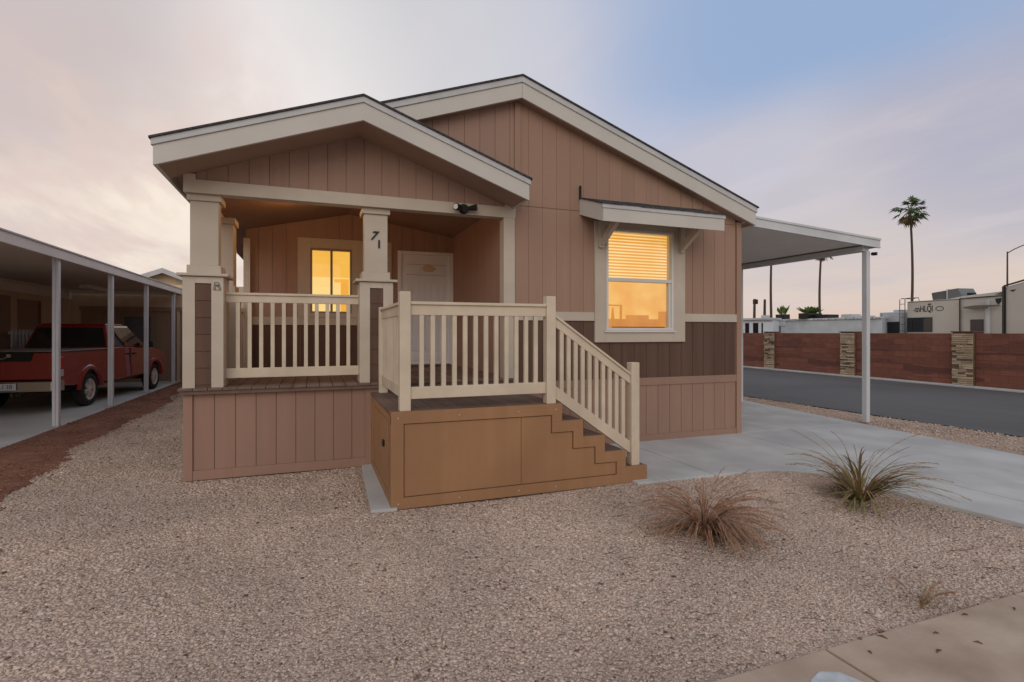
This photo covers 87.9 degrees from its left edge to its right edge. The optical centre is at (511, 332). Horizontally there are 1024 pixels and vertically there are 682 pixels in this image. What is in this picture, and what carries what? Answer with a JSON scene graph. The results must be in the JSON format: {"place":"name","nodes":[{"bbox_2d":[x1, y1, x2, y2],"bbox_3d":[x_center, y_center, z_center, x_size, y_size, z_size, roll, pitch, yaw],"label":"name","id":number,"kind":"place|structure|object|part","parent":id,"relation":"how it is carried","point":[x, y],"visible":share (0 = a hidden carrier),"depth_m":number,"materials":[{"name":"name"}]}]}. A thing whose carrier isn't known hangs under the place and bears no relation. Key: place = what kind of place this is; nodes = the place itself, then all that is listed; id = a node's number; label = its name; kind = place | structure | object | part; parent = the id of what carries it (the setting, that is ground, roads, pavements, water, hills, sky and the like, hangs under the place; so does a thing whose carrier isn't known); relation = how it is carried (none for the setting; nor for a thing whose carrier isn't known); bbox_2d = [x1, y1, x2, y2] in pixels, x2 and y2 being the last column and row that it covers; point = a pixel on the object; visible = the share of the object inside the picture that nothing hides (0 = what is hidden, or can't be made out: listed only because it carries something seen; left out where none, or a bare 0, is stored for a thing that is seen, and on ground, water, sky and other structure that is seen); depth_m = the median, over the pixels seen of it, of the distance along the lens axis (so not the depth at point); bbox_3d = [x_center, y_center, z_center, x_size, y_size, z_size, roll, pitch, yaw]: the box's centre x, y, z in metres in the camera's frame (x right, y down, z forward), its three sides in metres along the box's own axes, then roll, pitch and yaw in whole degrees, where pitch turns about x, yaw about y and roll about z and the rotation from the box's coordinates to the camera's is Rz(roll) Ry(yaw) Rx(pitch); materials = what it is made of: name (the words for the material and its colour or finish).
{"place":"outdoors","nodes":[
{"label":"outdoors","id":0,"kind":"place"},
{"bbox_2d":[0,278,70,396],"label":"neighbour home","id":1,"kind":"object","parent":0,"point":[24,306],"visible":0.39,"depth_m":13.73,"materials":[{"name":"beige paint"}]},
{"bbox_2d":[0,295,38,348],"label":"door panel","id":2,"kind":"structure","parent":1,"relation":"in","point":[28,310],"depth_m":13.49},
{"bbox_2d":[0,381,179,448],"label":"carport slab","id":3,"kind":"structure","parent":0,"point":[24,417],"depth_m":10.88,"materials":[{"name":"concrete"}]},
{"bbox_2d":[8,330,33,397],"bbox_3d":[-12.308,0.759,13.527,0.075,1.639,1.800,0,0,-21],"label":"white picket rail","id":4,"kind":"object","parent":3,"relation":"on","point":[14,333],"visible":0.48,"depth_m":13.03,"materials":[{"name":"wood"}]},
{"bbox_2d":[0,324,165,406],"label":"pickup truck","id":5,"kind":"object","parent":3,"relation":"on","point":[84,363],"visible":0.92,"depth_m":11.68,"materials":[{"name":"red paint"}]},
{"bbox_2d":[0,227,181,425],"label":"carport","id":6,"kind":"object","parent":3,"relation":"on","point":[23,258],"visible":0.94,"depth_m":11.34,"materials":[{"name":"metal"}]},
{"bbox_2d":[140,268,181,284],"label":"gabled house","id":7,"kind":"structure","parent":0,"point":[166,276],"depth_m":25.84,"materials":[{"name":"beige paint"}]},
{"bbox_2d":[0,394,1023,681],"bbox_3d":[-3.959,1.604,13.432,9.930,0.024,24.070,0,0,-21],"label":"gravel yard","id":8,"kind":"structure","parent":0,"point":[336,644],"depth_m":3.42,"materials":[{"name":"beige gravel"}]},
{"bbox_2d":[0,381,181,501],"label":"dirt strip","id":9,"kind":"object","parent":8,"relation":"on","point":[8,456],"visible":0.75,"depth_m":7.69,"materials":[{"name":"brown soil"}]},
{"bbox_2d":[0,382,182,525],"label":"dirt clods","id":10,"kind":"object","parent":9,"relation":"on","point":[78,433],"visible":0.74,"depth_m":8.07,"materials":[{"name":"brown soil"}]},
{"bbox_2d":[70,285,242,381],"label":"neighbour shed","id":11,"kind":"structure","parent":8,"relation":"on","point":[93,309],"depth_m":17.03,"materials":[{"name":"beige paint"}]},
{"bbox_2d":[122,314,157,348],"bbox_3d":[-11.904,0.390,16.997,0.960,1.920,0.069,0,0,-21],"label":"glass door","id":12,"kind":"structure","parent":11,"relation":"in","point":[135,322],"depth_m":17.01,"materials":[{"name":"brown glass"}]},
{"bbox_2d":[362,464,396,512],"bbox_3d":[-1.433,1.608,5.542,0.230,0.060,1.740,0,0,-20],"label":"stair footing","id":13,"kind":"object","parent":8,"relation":"on","point":[378,501],"visible":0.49,"depth_m":5.20,"materials":[{"name":"concrete"}]},
{"bbox_2d":[148,74,758,481],"bbox_3d":[-3.329,-0.867,15.954,7.950,4.933,20.435,0,0,-21],"label":"manufactured home","id":14,"kind":"object","parent":8,"relation":"on","point":[335,224],"visible":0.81,"depth_m":7.07,"materials":[{"name":"paint"}]},
{"bbox_2d":[298,237,391,317],"bbox_3d":[-2.915,-0.800,9.147,1.600,1.800,0.426,0,0,-21],"label":"window","id":15,"kind":"structure","parent":14,"relation":"in","point":[325,266],"depth_m":9.02,"materials":[{"name":"yellow glass"}]},
{"bbox_2d":[397,250,452,364],"bbox_3d":[-1.531,-0.425,9.448,0.993,2.010,0.062,0,0,-21],"label":"front door","id":16,"kind":"structure","parent":14,"relation":"in","point":[428,276],"depth_m":9.47,"materials":[{"name":"paint"}]},
{"bbox_2d":[594,220,684,341],"bbox_3d":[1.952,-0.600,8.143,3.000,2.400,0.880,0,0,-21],"label":"window","id":17,"kind":"structure","parent":14,"relation":"in","point":[639,273],"depth_m":7.88,"materials":[{"name":"glass"}]},
{"bbox_2d":[370,291,646,509],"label":"entry steps","id":18,"kind":"structure","parent":8,"relation":"on","point":[432,444],"depth_m":5.23,"materials":[{"name":"paint"}]},
{"bbox_2d":[373,406,388,486],"bbox_3d":[-1.385,1.145,5.543,0.030,0.610,1.250,0,0,-21],"label":"access door","id":19,"kind":"structure","parent":18,"relation":"in","point":[380,424],"depth_m":5.40,"materials":[{"name":"paint"}]},
{"bbox_2d":[620,468,793,556],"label":"ornamental grass","id":20,"kind":"object","parent":8,"relation":"on","point":[704,527],"depth_m":4.13,"materials":[{"name":"brown"}]},
{"bbox_2d":[556,476,1020,653],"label":"dead twigs","id":21,"kind":"object","parent":8,"relation":"on","point":[937,650],"visible":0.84,"depth_m":3.56,"materials":[{"name":"brown plant"}]},
{"bbox_2d":[784,428,971,526],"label":"ornamental grass","id":22,"kind":"object","parent":8,"relation":"on","point":[855,492],"depth_m":4.95,"materials":[{"name":"green plant"}]},
{"bbox_2d":[882,573,958,609],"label":"ornamental grass","id":23,"kind":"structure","parent":8,"relation":"on","point":[924,601],"depth_m":3.10,"materials":[{"name":"brown plant"}]},
{"bbox_2d":[0,0,1023,318],"label":"sky","id":24,"kind":"structure","parent":0,"point":[828,114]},
{"bbox_2d":[610,444,714,484],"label":"path slab","id":25,"kind":"structure","parent":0,"point":[658,466],"depth_m":6.07,"materials":[{"name":"concrete"}]},
{"bbox_2d":[713,650,874,681],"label":"sidewalk","id":26,"kind":"structure","parent":0,"point":[807,667],"depth_m":2.46,"materials":[{"name":"concrete"}]},
{"bbox_2d":[811,671,862,681],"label":"sidewalk patch","id":27,"kind":"object","parent":26,"relation":"on","point":[823,676],"visible":1,"depth_m":2.40,"materials":[{"name":"grey concrete"}]},
{"bbox_2d":[742,400,855,432],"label":"driveway","id":28,"kind":"structure","parent":0,"point":[758,417],"depth_m":9.63,"materials":[{"name":"concrete"}]},
{"bbox_2d":[639,433,1023,527],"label":"path slab","id":29,"kind":"structure","parent":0,"point":[731,454],"depth_m":6.30,"materials":[{"name":"concrete"}]},
{"bbox_2d":[738,423,1023,501],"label":"driveway","id":30,"kind":"structure","parent":0,"point":[995,472],"depth_m":6.92,"materials":[{"name":"concrete"}]},
{"bbox_2d":[744,396,1019,436],"bbox_3d":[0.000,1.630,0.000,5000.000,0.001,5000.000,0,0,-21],"label":"ground","id":31,"kind":"structure","parent":0,"point":[870,414],"depth_m":10.80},
{"bbox_2d":[743,331,1023,389],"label":"boundary wall","id":32,"kind":"structure","parent":31,"relation":"on","point":[979,358],"depth_m":17.34,"materials":[{"name":"stone"}]},
{"bbox_2d":[743,366,1023,392],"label":"gutter","id":33,"kind":"object","parent":31,"relation":"on","point":[964,386],"depth_m":17.10,"materials":[{"name":"concrete"}]},
{"bbox_2d":[889,196,929,300],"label":"palm tree","id":34,"kind":"object","parent":31,"relation":"on","point":[908,220],"visible":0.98,"depth_m":57.97,"materials":[{"name":"green plant"}]},
{"bbox_2d":[743,367,1023,436],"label":"road","id":35,"kind":"structure","parent":0,"point":[996,411],"depth_m":12.80,"materials":[{"name":"grey asphalt"}]},
{"bbox_2d":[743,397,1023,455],"bbox_3d":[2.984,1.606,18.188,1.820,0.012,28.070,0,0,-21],"label":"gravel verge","id":36,"kind":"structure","parent":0,"point":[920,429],"depth_m":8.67,"materials":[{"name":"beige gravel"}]},
{"bbox_2d":[827,595,1023,681],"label":"sidewalk","id":37,"kind":"structure","parent":0,"point":[908,653],"depth_m":2.62,"materials":[{"name":"concrete"}]},
{"bbox_2d":[1016,592,1023,597],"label":"sidewalk","id":38,"kind":"structure","parent":0,"point":[1021,594],"depth_m":3.17,"materials":[{"name":"concrete"}]},
{"label":"back lot","id":39,"kind":"structure","parent":0,"visible":0},
{"bbox_2d":[753,299,757,317],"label":"utility pole","id":40,"kind":"object","parent":39,"relation":"on","point":[755,301],"visible":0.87,"depth_m":61.94,"materials":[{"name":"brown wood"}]},
{"bbox_2d":[743,315,781,332],"bbox_3d":[14.917,0.270,33.659,1.450,2.660,3.598,0,0,-44],"label":"white park home","id":41,"kind":"object","parent":39,"relation":"on","point":[764,323],"visible":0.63,"depth_m":32.56,"materials":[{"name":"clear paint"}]},
{"bbox_2d":[745,323,748,332],"bbox_3d":[14.649,-0.240,33.092,0.019,0.680,0.242,0,0,-44],"label":"window","id":42,"kind":"structure","parent":41,"relation":"in","point":[746,324],"depth_m":33.09,"materials":[{"name":"black glass"}]},
{"bbox_2d":[753,323,757,332],"bbox_3d":[15.008,-0.240,32.717,0.020,0.680,0.311,0,0,-44],"label":"window","id":43,"kind":"structure","parent":41,"relation":"in","point":[755,325],"depth_m":32.71,"materials":[{"name":"black glass"}]},
{"bbox_2d":[763,299,765,314],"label":"utility pole","id":44,"kind":"object","parent":39,"relation":"on","point":[764,308],"visible":0.17,"depth_m":61.94,"materials":[{"name":"brown wood"}]},
{"bbox_2d":[770,266,772,317],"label":"palm tree","id":45,"kind":"object","parent":39,"relation":"on","point":[771,315],"visible":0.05,"depth_m":59.84,"materials":[{"name":"brown plant"}]},
{"bbox_2d":[816,257,832,312],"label":"palm tree","id":46,"kind":"object","parent":39,"relation":"on","point":[819,285],"visible":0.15,"depth_m":59.81,"materials":[{"name":"brown plant"}]},
{"bbox_2d":[779,314,886,332],"bbox_3d":[18.515,0.290,30.548,2.330,2.620,7.027,0,0,-21],"label":"trailer home","id":47,"kind":"object","parent":39,"relation":"on","point":[828,323],"visible":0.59,"depth_m":29.62,"materials":[{"name":"white metal"}]},
{"bbox_2d":[776,305,789,318],"bbox_3d":[16.873,-1.263,33.192,0.792,0.926,0.600,0,0,-21],"label":"potted plant","id":48,"kind":"object","parent":47,"relation":"on","point":[782,312],"visible":0.79,"depth_m":33.10,"materials":[{"name":"green plant"}]},
{"bbox_2d":[797,306,823,318],"bbox_3d":[17.518,-1.184,31.181,1.543,0.768,1.102,0,0,-21],"label":"potted plant","id":49,"kind":"object","parent":47,"relation":"on","point":[809,312],"visible":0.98,"depth_m":31.00,"materials":[{"name":"green plant"}]},
{"bbox_2d":[880,310,906,332],"bbox_3d":[20.916,0.200,28.296,2.220,2.800,1.210,0,0,-16],"label":"grey travel trailer","id":50,"kind":"object","parent":39,"relation":"on","point":[893,322],"visible":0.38,"depth_m":27.69,"materials":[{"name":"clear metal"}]},
{"bbox_3d":[19.929,-0.150,27.754,0.020,0.800,0.670,0,0,-16],"label":"window","id":51,"kind":"part","parent":50,"relation":"part of","materials":[{"name":"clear glass"}]},
{"bbox_2d":[899,288,1001,332],"bbox_3d":[21.670,-0.242,25.204,2.750,3.673,4.804,0,0,-12],"label":"cream travel trailer","id":52,"kind":"object","parent":39,"relation":"on","point":[958,309],"visible":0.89,"depth_m":24.84,"materials":[{"name":"beige plastic"}]},
{"bbox_3d":[20.200,-0.380,26.330,0.035,0.720,1.283,0,0,-12],"label":"window","id":53,"kind":"part","parent":52,"relation":"part of","materials":[{"name":"black glass"}]},
{"bbox_3d":[20.810,-0.240,23.782,0.030,0.680,0.546,0,0,-12],"label":"window","id":54,"kind":"part","parent":52,"relation":"part of","materials":[{"name":"grey glass"}]},
{"bbox_2d":[995,279,1023,332],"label":"tall fifth wheel trailer","id":55,"kind":"object","parent":39,"relation":"on","point":[1012,308],"visible":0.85,"depth_m":19.23,"materials":[{"name":"plastic"}]},
{"bbox_2d":[1006,245,1023,286],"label":"street lamp","id":56,"kind":"object","parent":39,"relation":"on","point":[1007,264],"visible":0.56,"depth_m":51.97,"materials":[{"name":"grey metal"}]},
{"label":"driveway","id":57,"kind":"structure","parent":0,"visible":0},
{"bbox_2d":[742,216,880,421],"bbox_3d":[3.034,-0.124,14.200,3.060,3.406,11.568,0,0,-21],"label":"carport","id":58,"kind":"object","parent":57,"relation":"on","point":[768,242],"visible":0.31,"depth_m":9.35,"materials":[{"name":"metal"}]}
]}

